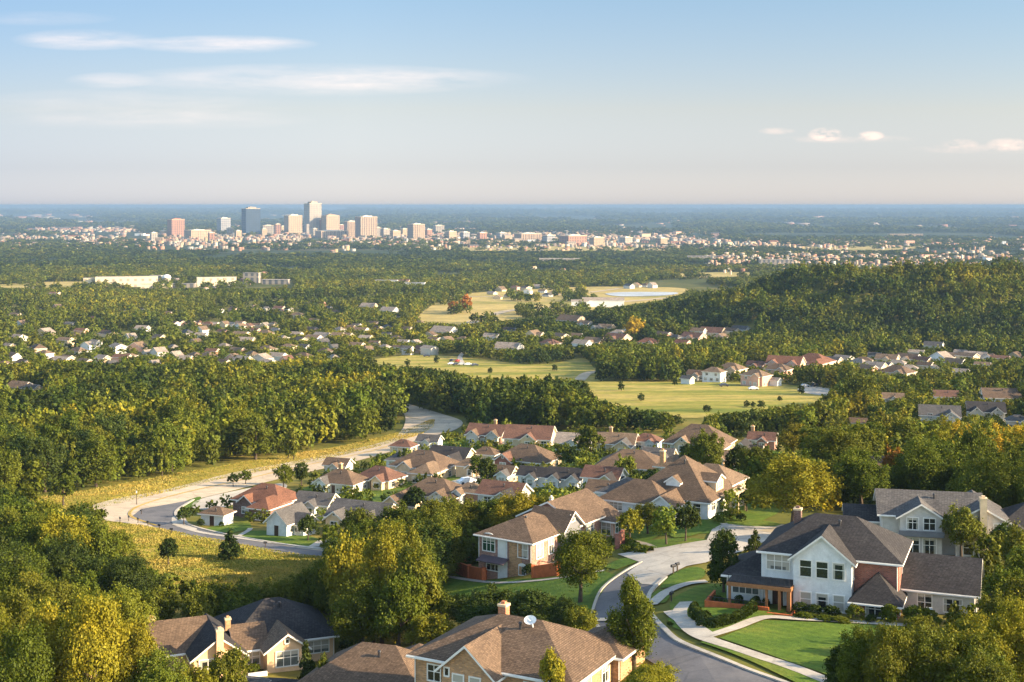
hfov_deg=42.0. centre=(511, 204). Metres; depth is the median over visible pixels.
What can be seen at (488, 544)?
window
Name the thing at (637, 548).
shrub
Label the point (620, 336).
house
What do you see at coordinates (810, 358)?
house
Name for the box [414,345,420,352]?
house
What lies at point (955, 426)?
broadleaf tree
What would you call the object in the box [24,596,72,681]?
broadleaf tree
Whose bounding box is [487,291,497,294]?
house
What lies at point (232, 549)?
conifer tree
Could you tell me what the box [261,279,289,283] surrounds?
college building
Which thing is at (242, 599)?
broadleaf tree
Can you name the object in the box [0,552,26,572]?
broadleaf tree
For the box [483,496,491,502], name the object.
window
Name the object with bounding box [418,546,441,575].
broadleaf tree
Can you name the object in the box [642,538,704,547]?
lawn
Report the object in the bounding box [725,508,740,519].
shrub
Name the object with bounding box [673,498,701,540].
broadleaf tree
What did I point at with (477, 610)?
broadleaf tree
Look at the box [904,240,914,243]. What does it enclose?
town building
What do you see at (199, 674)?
broadleaf tree
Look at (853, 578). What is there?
window
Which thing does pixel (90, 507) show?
broadleaf tree
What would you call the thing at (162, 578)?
broadleaf tree
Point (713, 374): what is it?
house
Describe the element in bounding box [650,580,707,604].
path
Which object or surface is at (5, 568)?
broadleaf tree
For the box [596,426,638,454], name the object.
house
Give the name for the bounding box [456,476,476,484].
parked car
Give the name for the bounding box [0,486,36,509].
broadleaf tree
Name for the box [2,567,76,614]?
broadleaf tree
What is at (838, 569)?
window
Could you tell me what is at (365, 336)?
house
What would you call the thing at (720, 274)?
field
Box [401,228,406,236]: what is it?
office block
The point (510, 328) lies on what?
house
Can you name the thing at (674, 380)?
broadleaf tree
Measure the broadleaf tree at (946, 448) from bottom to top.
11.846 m
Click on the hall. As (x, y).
(270, 229)
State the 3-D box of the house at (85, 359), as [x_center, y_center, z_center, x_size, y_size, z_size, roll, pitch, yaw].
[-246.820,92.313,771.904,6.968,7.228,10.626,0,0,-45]
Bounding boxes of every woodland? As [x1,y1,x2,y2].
[0,206,1023,301]
[0,254,1023,681]
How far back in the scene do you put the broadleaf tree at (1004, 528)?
157.94 m
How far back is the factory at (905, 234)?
6125.68 m
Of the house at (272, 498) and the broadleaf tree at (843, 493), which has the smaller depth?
the broadleaf tree at (843, 493)
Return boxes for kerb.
[174,499,324,549]
[591,561,641,626]
[646,576,788,681]
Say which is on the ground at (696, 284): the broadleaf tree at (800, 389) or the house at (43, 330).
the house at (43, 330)
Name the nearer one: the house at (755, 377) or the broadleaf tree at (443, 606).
the broadleaf tree at (443, 606)
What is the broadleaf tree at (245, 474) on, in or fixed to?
on the ground at (696, 284)
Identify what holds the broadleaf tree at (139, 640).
on the ground at (696, 284)
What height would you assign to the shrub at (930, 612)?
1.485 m
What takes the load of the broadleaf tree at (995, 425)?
on the ground at (696, 284)
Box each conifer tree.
[217,528,244,559]
[291,640,315,679]
[316,651,329,669]
[743,528,760,552]
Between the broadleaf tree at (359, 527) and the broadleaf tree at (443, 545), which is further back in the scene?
the broadleaf tree at (359, 527)
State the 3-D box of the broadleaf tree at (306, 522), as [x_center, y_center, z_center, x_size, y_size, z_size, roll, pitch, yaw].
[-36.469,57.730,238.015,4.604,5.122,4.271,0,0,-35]
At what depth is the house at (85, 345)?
892.22 m
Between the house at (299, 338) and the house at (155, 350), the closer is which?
the house at (155, 350)
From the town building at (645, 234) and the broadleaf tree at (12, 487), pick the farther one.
the town building at (645, 234)
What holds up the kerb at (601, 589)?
on the road at (695, 665)
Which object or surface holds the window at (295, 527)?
in the house at (284, 521)
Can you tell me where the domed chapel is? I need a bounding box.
[162,274,170,281]
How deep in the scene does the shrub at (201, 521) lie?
257.30 m
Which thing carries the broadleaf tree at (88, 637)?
on the ground at (696, 284)
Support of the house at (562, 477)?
on the ground at (696, 284)
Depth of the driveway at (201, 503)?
298.63 m
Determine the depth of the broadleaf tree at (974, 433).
218.76 m
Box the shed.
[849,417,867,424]
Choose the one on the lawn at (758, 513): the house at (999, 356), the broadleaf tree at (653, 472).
the broadleaf tree at (653, 472)
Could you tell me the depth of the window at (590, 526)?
186.51 m
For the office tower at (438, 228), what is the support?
on the ground at (696, 284)
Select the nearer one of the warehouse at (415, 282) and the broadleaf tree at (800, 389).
the broadleaf tree at (800, 389)
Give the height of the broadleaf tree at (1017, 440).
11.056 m
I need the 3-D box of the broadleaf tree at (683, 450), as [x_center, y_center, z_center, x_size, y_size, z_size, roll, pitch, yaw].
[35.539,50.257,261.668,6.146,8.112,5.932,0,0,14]
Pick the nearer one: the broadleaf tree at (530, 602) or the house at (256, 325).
the broadleaf tree at (530, 602)
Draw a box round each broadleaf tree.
[0,392,19,424]
[0,418,21,433]
[0,421,23,443]
[0,425,38,448]
[0,446,24,488]
[0,481,16,494]
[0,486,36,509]
[0,492,36,517]
[0,503,47,539]
[0,513,38,553]
[0,531,11,551]
[0,536,51,572]
[0,542,61,598]
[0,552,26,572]
[0,557,13,598]
[0,580,34,608]
[0,580,35,634]
[0,603,21,664]
[0,616,59,681]
[1,432,34,488]
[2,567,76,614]
[10,480,45,510]
[14,493,44,512]
[15,430,65,489]
[17,505,59,542]
[17,594,62,637]
[19,507,96,554]
[20,432,68,493]
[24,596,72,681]
[30,495,63,513]
[30,533,53,555]
[32,536,73,579]
[37,528,92,579]
[38,421,63,453]
[46,473,76,505]
[51,610,99,681]
[54,569,79,588]
[54,588,133,681]
[57,405,82,448]
[58,500,109,530]
[58,558,94,582]
[60,499,91,525]
[65,556,105,577]
[65,580,118,624]
[66,508,97,550]
[67,565,107,599]
[69,424,103,458]
[73,422,111,445]
[73,429,120,486]
[82,514,123,566]
[84,551,134,583]
[89,407,130,438]
[89,579,159,640]
[91,507,108,522]
[94,410,138,432]
[95,609,163,681]
[96,557,135,597]
[100,553,137,567]
[104,548,159,613]
[108,526,136,557]
[130,642,193,681]
[136,586,161,620]
[138,565,163,586]
[149,392,193,424]
[149,418,193,474]
[149,572,167,594]
[149,579,183,619]
[157,436,169,475]
[157,535,178,563]
[163,406,208,460]
[171,412,209,458]
[172,660,217,681]
[176,506,191,523]
[178,389,210,418]
[179,578,218,617]
[188,583,226,615]
[205,575,235,602]
[209,643,251,681]
[216,575,257,614]
[218,581,261,614]
[225,399,255,455]
[227,472,238,486]
[238,470,251,483]
[241,411,275,459]
[259,573,305,602]
[269,576,306,603]
[272,463,295,486]
[280,427,292,457]
[287,425,299,458]
[291,560,328,612]
[293,462,308,485]
[297,513,319,539]
[310,560,338,622]
[315,534,366,567]
[316,532,355,563]
[318,528,372,615]
[327,573,403,645]
[338,506,377,536]
[338,513,369,545]
[342,524,372,542]
[343,514,383,538]
[354,524,401,643]
[367,519,407,541]
[367,526,380,539]
[370,516,425,567]
[371,567,429,646]
[373,499,421,525]
[373,516,407,531]
[381,538,441,645]
[382,621,414,644]
[387,545,416,564]
[397,448,407,456]
[398,610,454,644]
[402,486,425,506]
[404,493,466,533]
[405,517,456,569]
[411,508,468,581]
[415,538,448,584]
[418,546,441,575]
[421,578,460,622]
[430,494,461,511]
[430,510,475,574]
[434,355,439,362]
[447,301,457,313]
[449,592,473,622]
[454,598,497,625]
[455,494,486,546]
[458,581,517,615]
[460,293,471,311]
[469,454,485,478]
[471,496,509,529]
[477,457,498,478]
[486,487,537,527]
[494,328,505,337]
[509,587,558,620]
[530,492,557,505]
[538,646,566,681]
[539,594,578,625]
[550,527,615,602]
[552,364,557,370]
[553,442,574,462]
[563,605,599,630]
[572,424,605,451]
[604,572,659,669]
[613,452,636,475]
[616,507,644,536]
[618,381,624,390]
[618,658,680,681]
[621,315,645,335]
[635,501,661,533]
[637,393,644,400]
[642,468,659,478]
[648,503,676,543]
[671,377,677,384]
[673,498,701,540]
[678,442,698,460]
[685,428,726,464]
[702,405,711,411]
[704,526,740,591]
[722,443,745,471]
[733,445,771,483]
[735,486,757,510]
[741,450,843,521]
[744,400,749,406]
[757,400,765,407]
[759,452,781,477]
[776,421,806,458]
[793,446,824,498]
[796,423,867,470]
[796,424,831,450]
[797,385,804,393]
[816,454,851,508]
[822,643,858,681]
[829,446,893,503]
[831,618,891,681]
[839,373,878,404]
[854,423,887,455]
[857,618,919,681]
[863,418,897,443]
[867,404,888,422]
[874,418,895,438]
[880,674,896,681]
[881,444,902,466]
[882,622,965,681]
[883,396,914,416]
[886,411,923,440]
[886,449,931,489]
[888,434,948,490]
[902,613,943,638]
[923,433,953,490]
[926,425,952,442]
[928,413,966,438]
[938,605,1019,675]
[939,500,983,556]
[940,434,974,461]
[942,624,1016,680]
[944,639,1017,681]
[945,615,982,643]
[948,456,967,480]
[948,470,966,491]
[950,417,971,437]
[953,445,1021,507]
[953,640,1016,680]
[957,418,999,454]
[960,435,1003,469]
[960,458,985,488]
[975,583,1018,640]
[976,525,1005,559]
[977,562,1023,602]
[978,422,1000,432]
[979,458,1023,503]
[983,430,1009,452]
[984,590,1023,681]
[989,519,1018,539]
[991,575,1023,604]
[992,425,1023,451]
[995,437,1023,465]
[998,518,1023,568]
[999,445,1023,478]
[1002,435,1023,454]
[1002,541,1023,578]
[1004,438,1023,458]
[1006,421,1023,438]
[1008,458,1023,503]
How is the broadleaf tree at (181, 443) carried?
on the ground at (696, 284)
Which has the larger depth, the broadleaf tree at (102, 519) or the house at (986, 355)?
the house at (986, 355)
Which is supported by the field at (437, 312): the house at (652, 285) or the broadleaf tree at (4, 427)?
the house at (652, 285)
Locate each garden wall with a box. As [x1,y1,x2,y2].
[455,557,486,579]
[531,562,560,577]
[615,529,624,549]
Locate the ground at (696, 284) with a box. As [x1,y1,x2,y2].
[0,208,1023,681]
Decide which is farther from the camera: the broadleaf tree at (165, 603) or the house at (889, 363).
the house at (889, 363)
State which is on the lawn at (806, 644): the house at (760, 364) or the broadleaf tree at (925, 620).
the broadleaf tree at (925, 620)
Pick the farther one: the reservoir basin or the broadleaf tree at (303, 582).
the reservoir basin
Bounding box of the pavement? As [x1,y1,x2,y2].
[672,601,826,681]
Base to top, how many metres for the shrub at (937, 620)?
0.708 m
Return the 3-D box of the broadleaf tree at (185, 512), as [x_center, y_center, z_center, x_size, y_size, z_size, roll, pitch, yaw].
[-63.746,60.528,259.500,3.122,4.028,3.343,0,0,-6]
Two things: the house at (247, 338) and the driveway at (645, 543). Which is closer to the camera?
the driveway at (645, 543)
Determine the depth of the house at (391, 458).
344.63 m
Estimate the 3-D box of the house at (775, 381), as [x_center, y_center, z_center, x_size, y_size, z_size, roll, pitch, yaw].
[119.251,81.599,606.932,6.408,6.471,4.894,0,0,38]
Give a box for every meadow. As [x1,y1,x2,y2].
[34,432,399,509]
[102,521,320,590]
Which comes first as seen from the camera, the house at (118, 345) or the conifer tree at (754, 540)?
the conifer tree at (754, 540)
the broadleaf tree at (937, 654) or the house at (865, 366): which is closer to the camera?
the broadleaf tree at (937, 654)
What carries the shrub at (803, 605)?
on the ground at (696, 284)
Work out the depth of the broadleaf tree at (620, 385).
583.53 m
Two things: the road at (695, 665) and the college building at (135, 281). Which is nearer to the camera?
the road at (695, 665)
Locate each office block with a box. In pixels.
[150,232,157,240]
[184,229,209,239]
[208,232,214,239]
[226,227,233,233]
[234,230,241,236]
[261,228,266,235]
[275,223,280,233]
[315,230,347,237]
[380,228,389,236]
[390,230,400,238]
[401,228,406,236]
[425,228,431,235]
[445,230,456,238]
[460,231,469,238]
[477,232,486,239]
[496,232,506,238]
[514,232,541,241]
[543,234,554,241]
[558,234,586,243]
[589,236,603,245]
[619,236,632,243]
[656,237,666,244]
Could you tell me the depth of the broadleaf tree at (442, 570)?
175.49 m
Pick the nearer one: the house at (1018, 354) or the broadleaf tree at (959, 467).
the broadleaf tree at (959, 467)
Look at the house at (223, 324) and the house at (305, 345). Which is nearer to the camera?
the house at (305, 345)
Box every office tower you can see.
[167,218,184,235]
[217,217,230,230]
[241,206,260,233]
[284,214,301,233]
[304,201,321,233]
[321,214,339,230]
[344,220,354,236]
[355,215,376,237]
[407,223,424,239]
[433,225,444,232]
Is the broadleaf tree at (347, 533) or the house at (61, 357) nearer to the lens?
the broadleaf tree at (347, 533)
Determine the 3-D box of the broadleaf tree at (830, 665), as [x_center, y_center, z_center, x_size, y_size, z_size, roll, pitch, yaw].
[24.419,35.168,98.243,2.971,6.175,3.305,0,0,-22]
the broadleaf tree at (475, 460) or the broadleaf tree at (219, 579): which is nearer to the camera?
the broadleaf tree at (219, 579)
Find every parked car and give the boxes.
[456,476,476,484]
[748,386,758,389]
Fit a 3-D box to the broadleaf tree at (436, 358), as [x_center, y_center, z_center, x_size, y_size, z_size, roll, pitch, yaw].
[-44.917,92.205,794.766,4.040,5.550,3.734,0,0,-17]
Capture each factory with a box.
[687,255,726,258]
[759,259,793,264]
[887,234,922,235]
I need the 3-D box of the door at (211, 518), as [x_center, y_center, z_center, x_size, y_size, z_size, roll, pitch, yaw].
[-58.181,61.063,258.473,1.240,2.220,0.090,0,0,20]
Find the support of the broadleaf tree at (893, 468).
on the ground at (696, 284)
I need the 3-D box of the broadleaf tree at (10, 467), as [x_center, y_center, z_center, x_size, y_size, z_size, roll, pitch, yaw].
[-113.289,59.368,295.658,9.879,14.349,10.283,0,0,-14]
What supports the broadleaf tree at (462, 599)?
on the ground at (696, 284)
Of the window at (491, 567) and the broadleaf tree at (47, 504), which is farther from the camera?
the broadleaf tree at (47, 504)
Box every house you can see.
[6,380,31,389]
[9,334,26,340]
[9,351,20,360]
[15,358,27,363]
[16,320,25,329]
[22,383,42,389]
[29,343,46,351]
[35,350,53,357]
[37,327,55,335]
[51,356,73,360]
[56,337,75,346]
[68,347,88,354]
[73,328,88,335]
[77,358,92,361]
[80,341,95,351]
[90,339,102,346]
[91,597,339,677]
[94,354,110,362]
[97,330,114,336]
[106,360,117,363]
[109,342,127,353]
[111,354,131,361]
[124,333,137,339]
[127,341,146,351]
[134,325,150,331]
[141,349,150,354]
[149,346,167,358]
[149,359,160,363]
[152,334,165,337]
[170,350,183,356]
[178,355,192,360]
[181,329,192,335]
[188,338,202,342]
[188,351,199,356]
[194,332,207,337]
[197,326,209,332]
[199,352,217,356]
[202,321,212,325]
[204,348,219,353]
[215,329,228,333]
[216,359,229,363]
[219,321,229,327]
[224,353,238,361]
[229,347,246,352]
[229,483,296,521]
[232,331,249,333]
[233,355,254,361]
[235,323,245,328]
[238,337,255,340]
[245,351,258,355]
[252,323,260,327]
[252,353,272,360]
[256,345,276,349]
[258,329,273,332]
[259,322,270,328]
[260,358,274,361]
[263,502,319,535]
[269,321,277,327]
[270,352,287,360]
[272,306,284,310]
[279,355,293,361]
[281,344,295,348]
[290,331,303,334]
[291,312,303,318]
[292,490,339,516]
[294,336,308,339]
[294,352,313,357]
[296,344,310,348]
[297,642,423,681]
[305,334,323,338]
[306,326,318,329]
[311,462,369,493]
[313,332,329,337]
[316,338,329,343]
[318,348,333,353]
[321,457,355,471]
[322,497,398,532]
[329,344,338,348]
[330,332,343,335]
[349,342,365,346]
[353,327,368,332]
[358,335,371,338]
[359,303,378,306]
[359,465,407,489]
[363,345,373,350]
[368,340,380,345]
[379,306,399,311]
[383,490,421,510]
[384,452,407,467]
[387,449,459,483]
[388,439,418,452]
[391,345,401,350]
[397,339,409,342]
[400,477,460,505]
[401,345,413,354]
[406,600,650,681]
[409,339,421,343]
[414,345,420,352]
[415,434,443,449]
[420,345,437,354]
[426,331,437,336]
[427,336,439,339]
[429,325,457,332]
[429,444,475,460]
[439,336,453,339]
[451,482,478,501]
[453,458,476,476]
[464,419,505,446]
[473,488,626,579]
[474,446,500,463]
[474,479,533,502]
[483,333,498,339]
[484,464,517,481]
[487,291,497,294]
[492,443,561,466]
[493,294,501,298]
[493,342,523,349]
[495,286,506,290]
[502,424,556,446]
[503,327,516,330]
[510,285,519,289]
[515,465,547,488]
[520,286,531,289]
[523,288,532,293]
[526,329,544,336]
[538,289,546,292]
[539,339,561,345]
[542,293,552,296]
[544,466,582,491]
[553,432,593,449]
[554,332,568,338]
[556,314,585,321]
[572,339,591,345]
[577,320,594,325]
[580,464,628,482]
[583,337,606,343]
[584,478,616,495]
[591,325,602,329]
[595,449,659,477]
[595,449,748,525]
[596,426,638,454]
[598,324,614,328]
[603,332,631,342]
[610,329,623,332]
[623,283,634,288]
[636,433,663,449]
[637,338,658,343]
[642,446,678,457]
[647,282,657,287]
[652,454,699,469]
[655,331,673,335]
[661,424,737,454]
[670,334,684,338]
[674,339,690,343]
[679,375,695,383]
[680,331,706,339]
[686,369,702,380]
[690,327,706,333]
[700,326,724,335]
[701,367,726,381]
[705,505,984,619]
[708,450,735,468]
[714,333,728,337]
[722,362,748,378]
[724,327,739,334]
[732,325,749,331]
[738,437,763,448]
[739,369,771,386]
[745,360,765,367]
[746,425,776,449]
[763,363,793,374]
[765,355,806,366]
[769,377,782,385]
[802,353,836,364]
[826,356,842,363]
[834,354,854,360]
[842,488,1011,557]
[850,358,865,362]
[858,357,873,360]
[858,364,878,371]
[865,361,887,369]
[867,352,880,358]
[871,456,884,467]
[874,353,900,361]
[874,361,893,365]
[878,365,916,375]
[882,392,904,401]
[889,359,906,364]
[897,352,920,360]
[904,364,918,370]
[907,349,924,356]
[911,356,932,361]
[916,361,932,369]
[918,404,961,421]
[923,341,944,348]
[928,351,953,360]
[933,390,959,399]
[943,357,964,363]
[951,368,969,373]
[953,349,966,351]
[954,352,979,358]
[964,351,987,356]
[964,401,1006,421]
[973,361,991,365]
[979,387,1021,401]
[980,353,994,359]
[990,355,1009,359]
[1002,502,1023,528]
[1004,414,1023,426]
[1008,351,1023,358]
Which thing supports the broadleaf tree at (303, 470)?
on the ground at (696, 284)
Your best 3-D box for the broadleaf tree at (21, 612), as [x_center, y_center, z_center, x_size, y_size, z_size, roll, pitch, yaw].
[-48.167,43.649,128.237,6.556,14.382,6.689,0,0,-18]
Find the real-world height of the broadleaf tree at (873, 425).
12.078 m
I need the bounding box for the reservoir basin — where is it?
[606,292,677,295]
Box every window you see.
[199,658,213,674]
[241,506,248,513]
[244,651,259,664]
[275,649,298,667]
[284,638,289,644]
[294,526,300,532]
[307,638,329,653]
[427,662,440,681]
[443,666,449,676]
[452,673,463,681]
[468,676,480,681]
[482,532,494,552]
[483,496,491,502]
[486,563,499,571]
[517,543,528,558]
[518,563,525,575]
[527,479,532,485]
[536,542,543,559]
[548,538,553,554]
[586,522,593,532]
[601,522,610,535]
[601,663,609,681]
[609,502,622,510]
[615,523,620,532]
[636,442,641,448]
[693,503,700,513]
[711,503,715,511]
[718,479,722,488]
[718,498,722,508]
[732,586,759,595]
[766,554,790,571]
[799,559,811,577]
[799,591,811,607]
[815,560,828,579]
[815,592,828,610]
[832,562,844,581]
[832,594,844,612]
[852,565,854,580]
[865,606,883,618]
[906,517,918,530]
[907,537,919,552]
[917,593,932,609]
[922,538,936,553]
[923,517,935,530]
[943,597,962,612]
[963,542,973,555]
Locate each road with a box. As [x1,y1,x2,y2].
[93,438,395,557]
[133,500,322,555]
[396,404,462,441]
[458,352,464,362]
[463,298,664,323]
[469,288,622,296]
[575,370,594,379]
[595,564,776,681]
[619,524,773,584]
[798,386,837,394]
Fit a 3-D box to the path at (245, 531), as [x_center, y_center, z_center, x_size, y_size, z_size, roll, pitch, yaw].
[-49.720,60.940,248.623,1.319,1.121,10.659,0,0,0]
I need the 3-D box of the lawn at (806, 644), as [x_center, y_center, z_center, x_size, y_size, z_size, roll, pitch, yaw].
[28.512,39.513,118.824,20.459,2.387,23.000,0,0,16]
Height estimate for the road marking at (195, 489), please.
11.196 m
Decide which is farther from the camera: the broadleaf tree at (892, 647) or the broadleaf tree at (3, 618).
the broadleaf tree at (3, 618)
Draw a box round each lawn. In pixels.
[178,497,200,510]
[206,521,251,532]
[233,530,318,546]
[302,436,788,534]
[373,489,401,499]
[441,571,615,619]
[445,475,460,480]
[604,558,637,568]
[628,529,657,541]
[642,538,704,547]
[651,589,668,602]
[660,567,705,587]
[667,618,681,629]
[669,524,710,536]
[670,584,786,631]
[702,641,819,681]
[720,620,946,673]
[724,519,780,525]
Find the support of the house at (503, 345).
on the ground at (696, 284)
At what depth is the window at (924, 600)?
134.37 m
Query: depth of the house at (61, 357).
763.45 m
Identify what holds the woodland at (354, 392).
on the ground at (696, 284)
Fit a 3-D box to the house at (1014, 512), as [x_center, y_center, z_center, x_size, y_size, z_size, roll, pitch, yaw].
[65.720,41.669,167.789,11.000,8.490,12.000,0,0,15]
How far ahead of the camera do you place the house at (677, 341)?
904.05 m
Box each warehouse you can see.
[375,279,397,281]
[404,282,425,284]
[539,258,579,260]
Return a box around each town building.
[155,237,163,241]
[467,244,478,246]
[502,234,511,239]
[565,241,575,243]
[640,233,650,236]
[711,232,718,237]
[767,240,778,244]
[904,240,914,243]
[982,256,994,259]
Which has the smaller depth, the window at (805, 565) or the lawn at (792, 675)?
the lawn at (792, 675)
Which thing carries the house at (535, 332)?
on the ground at (696, 284)
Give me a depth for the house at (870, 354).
796.35 m
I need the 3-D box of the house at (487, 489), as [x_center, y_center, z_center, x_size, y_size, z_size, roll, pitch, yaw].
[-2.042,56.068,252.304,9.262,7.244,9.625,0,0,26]
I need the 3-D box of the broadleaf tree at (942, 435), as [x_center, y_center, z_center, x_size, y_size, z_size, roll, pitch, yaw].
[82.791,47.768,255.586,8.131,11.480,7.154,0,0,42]
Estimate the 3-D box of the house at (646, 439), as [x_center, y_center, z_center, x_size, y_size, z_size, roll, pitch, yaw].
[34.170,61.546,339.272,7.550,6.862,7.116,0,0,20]
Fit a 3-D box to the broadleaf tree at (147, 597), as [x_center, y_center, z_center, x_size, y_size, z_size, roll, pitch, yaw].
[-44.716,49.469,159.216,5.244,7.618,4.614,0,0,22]
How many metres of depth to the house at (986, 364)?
693.92 m
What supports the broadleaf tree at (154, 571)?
on the ground at (696, 284)
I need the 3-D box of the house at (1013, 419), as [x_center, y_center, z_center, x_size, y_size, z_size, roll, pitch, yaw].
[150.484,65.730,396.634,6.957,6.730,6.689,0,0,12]
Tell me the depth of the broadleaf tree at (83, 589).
152.23 m
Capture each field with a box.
[0,281,81,287]
[375,355,602,387]
[417,287,688,323]
[431,245,669,251]
[588,381,822,417]
[680,272,749,276]
[803,245,914,250]
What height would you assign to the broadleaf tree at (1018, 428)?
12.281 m
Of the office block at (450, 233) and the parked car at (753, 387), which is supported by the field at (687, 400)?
the parked car at (753, 387)
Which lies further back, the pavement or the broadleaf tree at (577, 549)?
the broadleaf tree at (577, 549)
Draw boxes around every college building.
[83,278,94,284]
[95,276,157,286]
[141,283,172,288]
[173,283,195,287]
[196,276,235,286]
[243,272,260,282]
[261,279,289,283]
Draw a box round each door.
[209,516,214,525]
[274,524,278,535]
[331,484,335,492]
[498,540,505,557]
[771,590,783,605]
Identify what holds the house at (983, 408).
on the ground at (696, 284)
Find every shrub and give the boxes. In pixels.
[196,518,204,525]
[247,662,260,672]
[466,556,478,562]
[521,563,530,574]
[620,544,632,551]
[631,546,649,552]
[711,595,725,601]
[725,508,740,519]
[734,595,742,603]
[736,513,746,520]
[791,600,806,612]
[795,611,817,618]
[804,603,821,613]
[813,614,833,621]
[821,604,841,615]
[830,615,852,623]
[844,603,866,618]
[865,614,876,621]
[878,603,901,622]
[902,604,927,621]
[923,607,941,621]
[929,616,941,624]
[943,612,958,622]
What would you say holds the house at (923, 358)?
on the ground at (696, 284)
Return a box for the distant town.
[0,206,1023,311]
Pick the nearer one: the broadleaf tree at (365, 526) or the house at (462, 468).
the broadleaf tree at (365, 526)
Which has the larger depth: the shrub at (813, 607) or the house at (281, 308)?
the house at (281, 308)
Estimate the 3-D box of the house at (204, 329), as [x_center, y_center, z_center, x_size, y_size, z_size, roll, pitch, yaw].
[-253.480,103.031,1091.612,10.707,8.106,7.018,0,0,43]
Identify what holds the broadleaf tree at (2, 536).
on the ground at (696, 284)
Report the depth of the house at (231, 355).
802.20 m
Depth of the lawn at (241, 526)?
255.07 m
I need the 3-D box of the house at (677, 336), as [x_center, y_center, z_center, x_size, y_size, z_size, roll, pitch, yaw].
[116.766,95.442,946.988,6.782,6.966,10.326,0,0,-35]
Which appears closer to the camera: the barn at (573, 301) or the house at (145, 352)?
the house at (145, 352)
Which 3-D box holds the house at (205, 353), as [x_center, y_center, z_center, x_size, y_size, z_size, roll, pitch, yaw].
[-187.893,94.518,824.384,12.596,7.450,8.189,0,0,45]
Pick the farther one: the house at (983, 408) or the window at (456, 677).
the house at (983, 408)
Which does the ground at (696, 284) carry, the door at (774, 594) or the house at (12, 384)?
the house at (12, 384)
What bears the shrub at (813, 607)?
on the ground at (696, 284)
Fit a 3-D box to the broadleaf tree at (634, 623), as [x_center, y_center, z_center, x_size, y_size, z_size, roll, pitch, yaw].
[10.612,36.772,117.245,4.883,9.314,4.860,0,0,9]
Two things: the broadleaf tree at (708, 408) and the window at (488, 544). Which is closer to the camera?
the window at (488, 544)
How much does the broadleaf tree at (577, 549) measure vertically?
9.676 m
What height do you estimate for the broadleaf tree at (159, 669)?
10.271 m
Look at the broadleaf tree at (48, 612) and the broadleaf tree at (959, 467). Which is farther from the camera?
the broadleaf tree at (959, 467)
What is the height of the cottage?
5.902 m
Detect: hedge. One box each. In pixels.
[625,535,653,552]
[688,601,711,621]
[695,595,760,627]
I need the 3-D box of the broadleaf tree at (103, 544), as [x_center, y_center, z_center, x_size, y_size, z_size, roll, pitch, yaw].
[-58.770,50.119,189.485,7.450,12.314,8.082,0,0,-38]
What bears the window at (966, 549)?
in the house at (915, 516)
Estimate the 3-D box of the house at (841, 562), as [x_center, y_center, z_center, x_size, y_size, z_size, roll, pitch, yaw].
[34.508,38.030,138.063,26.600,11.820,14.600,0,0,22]
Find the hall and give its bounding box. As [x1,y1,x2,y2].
[262,225,273,233]
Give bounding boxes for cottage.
[197,506,236,525]
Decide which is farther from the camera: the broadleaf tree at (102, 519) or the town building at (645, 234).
the town building at (645, 234)
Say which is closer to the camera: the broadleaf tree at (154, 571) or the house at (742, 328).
the broadleaf tree at (154, 571)
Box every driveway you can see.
[172,516,196,529]
[192,483,286,509]
[453,475,480,484]
[632,540,656,550]
[759,524,784,531]
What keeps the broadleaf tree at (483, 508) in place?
on the ground at (696, 284)
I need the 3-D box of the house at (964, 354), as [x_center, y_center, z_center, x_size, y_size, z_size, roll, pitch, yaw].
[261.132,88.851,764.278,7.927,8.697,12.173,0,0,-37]
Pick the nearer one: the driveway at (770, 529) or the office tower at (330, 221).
the driveway at (770, 529)
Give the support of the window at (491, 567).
in the house at (511, 547)
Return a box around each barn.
[571,299,588,305]
[582,297,624,306]
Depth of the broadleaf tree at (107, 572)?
164.08 m
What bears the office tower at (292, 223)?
on the ground at (696, 284)
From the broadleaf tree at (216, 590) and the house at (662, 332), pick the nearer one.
the broadleaf tree at (216, 590)
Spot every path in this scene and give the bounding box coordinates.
[172,524,321,547]
[238,528,252,535]
[308,540,321,546]
[446,570,603,582]
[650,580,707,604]
[663,610,711,633]
[702,615,906,636]
[720,523,733,531]
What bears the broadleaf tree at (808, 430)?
on the ground at (696, 284)
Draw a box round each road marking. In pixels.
[128,449,375,524]
[130,446,386,524]
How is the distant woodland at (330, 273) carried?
on the ground at (696, 284)
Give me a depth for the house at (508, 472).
294.02 m
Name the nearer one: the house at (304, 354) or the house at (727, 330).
the house at (304, 354)
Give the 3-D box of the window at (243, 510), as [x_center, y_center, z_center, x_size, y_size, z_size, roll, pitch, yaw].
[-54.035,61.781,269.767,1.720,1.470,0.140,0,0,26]
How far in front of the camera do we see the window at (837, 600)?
134.14 m
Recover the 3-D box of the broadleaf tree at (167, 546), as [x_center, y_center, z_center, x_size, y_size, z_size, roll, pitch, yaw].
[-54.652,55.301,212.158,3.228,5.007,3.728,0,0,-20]
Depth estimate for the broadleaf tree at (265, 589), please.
164.73 m
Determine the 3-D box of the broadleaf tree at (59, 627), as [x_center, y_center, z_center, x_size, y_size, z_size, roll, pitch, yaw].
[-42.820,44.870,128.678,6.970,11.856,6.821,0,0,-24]
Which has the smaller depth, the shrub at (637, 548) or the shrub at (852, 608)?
the shrub at (852, 608)
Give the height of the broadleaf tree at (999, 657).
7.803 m
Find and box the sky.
[0,0,1023,207]
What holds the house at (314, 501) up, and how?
on the lawn at (758, 513)
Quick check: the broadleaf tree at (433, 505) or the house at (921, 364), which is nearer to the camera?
the broadleaf tree at (433, 505)
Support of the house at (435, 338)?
on the ground at (696, 284)

